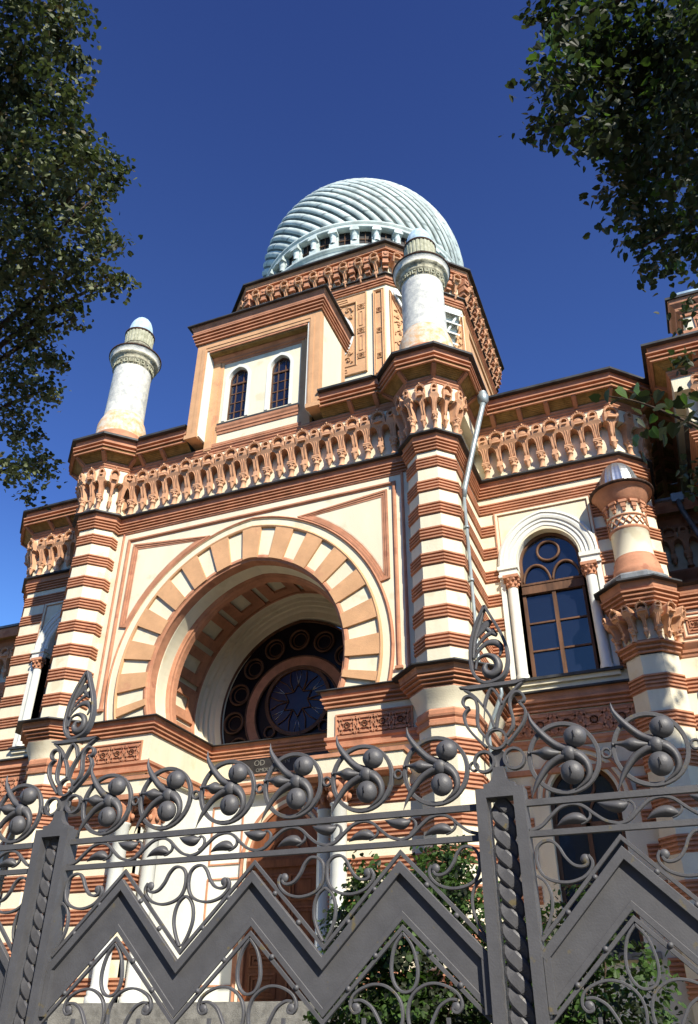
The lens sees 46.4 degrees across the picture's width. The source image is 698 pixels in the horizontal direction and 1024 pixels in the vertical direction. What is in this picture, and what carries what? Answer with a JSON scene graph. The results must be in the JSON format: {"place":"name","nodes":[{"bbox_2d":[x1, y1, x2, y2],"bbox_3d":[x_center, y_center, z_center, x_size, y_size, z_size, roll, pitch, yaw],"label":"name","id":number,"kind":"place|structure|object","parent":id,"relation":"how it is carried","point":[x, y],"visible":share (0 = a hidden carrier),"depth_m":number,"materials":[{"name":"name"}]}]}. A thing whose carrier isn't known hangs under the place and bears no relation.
{"place":"outdoors","nodes":[
{"label":"outdoors","id":0,"kind":"place"},
{"bbox_2d":[0,0,697,628],"label":"sky","id":1,"kind":"structure","parent":0,"point":[230,114],"materials":[{"name":"blue"}]},
{"bbox_2d":[498,0,697,511],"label":"linden tree","id":2,"kind":"object","parent":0,"point":[673,77],"visible":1,"depth_m":5.49,"materials":[{"name":"green plant"}]},
{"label":"forecourt","id":3,"kind":"structure","parent":0,"visible":0},
{"bbox_2d":[0,0,142,509],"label":"linden tree","id":4,"kind":"object","parent":3,"relation":"on","point":[17,91],"visible":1,"depth_m":9.23,"materials":[{"name":"green plant"}]},
{"bbox_2d":[0,178,697,1023],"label":"synagogue","id":5,"kind":"structure","parent":3,"relation":"on","point":[378,470],"depth_m":20.90,"materials":[{"name":"beige paint"}]},
{"bbox_2d":[0,819,11,898],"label":"lower window","id":6,"kind":"structure","parent":5,"relation":"in","point":[5,831],"depth_m":21.93,"materials":[{"name":"grey stone"}]},
{"bbox_2d":[8,610,60,753],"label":"arched window","id":7,"kind":"structure","parent":5,"relation":"in","point":[38,660],"depth_m":24.38,"materials":[{"name":"white paint"}]},
{"bbox_2d":[231,795,317,1001],"bbox_3d":[-1.522,8.966,19.110,2.440,4.536,0.140,-12,-35,18],"label":"door","id":8,"kind":"structure","parent":5,"relation":"in","point":[291,865],"depth_m":19.06,"materials":[{"name":"brown wood"}]},
{"bbox_2d":[220,620,342,743],"bbox_3d":[-1.393,4.750,22.404,4.800,3.849,0.156,-12,-35,18],"label":"rose window","id":9,"kind":"structure","parent":5,"relation":"in","point":[273,694],"depth_m":22.59,"materials":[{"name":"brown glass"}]},
{"bbox_2d":[497,510,623,687],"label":"arched window","id":10,"kind":"structure","parent":5,"relation":"in","point":[557,619],"depth_m":19.57,"materials":[{"name":"white paint"}]},
{"bbox_2d":[533,745,662,959],"bbox_3d":[4.921,6.811,16.542,2.040,4.070,0.420,-12,-35,18],"label":"lower window","id":11,"kind":"structure","parent":5,"relation":"in","point":[596,845],"depth_m":16.79,"materials":[{"name":"black glass"}]},
{"bbox_2d":[302,834,597,1023],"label":"shrub","id":12,"kind":"object","parent":3,"relation":"on","point":[425,1003],"visible":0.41,"depth_m":9.41,"materials":[{"name":"green plant"}]},
{"bbox_2d":[475,882,692,1023],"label":"shrub","id":13,"kind":"object","parent":3,"relation":"on","point":[647,972],"visible":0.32,"depth_m":7.75,"materials":[{"name":"green plant"}]},
{"bbox_2d":[640,288,697,499],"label":"side pavilion","id":14,"kind":"structure","parent":3,"relation":"on","point":[658,374],"depth_m":21.01,"materials":[{"name":"brown paint"}]},
{"bbox_3d":[0.738,3.406,2.678,11.000,0.360,0.380,-12,-35,18],"label":"fence plinth","id":15,"kind":"object","parent":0,"visible":0},
{"bbox_2d":[0,605,697,1023],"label":"iron fence","id":16,"kind":"object","parent":15,"relation":"on","point":[40,979],"visible":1,"depth_m":4.04,"materials":[{"name":"grey metal"}]}
]}

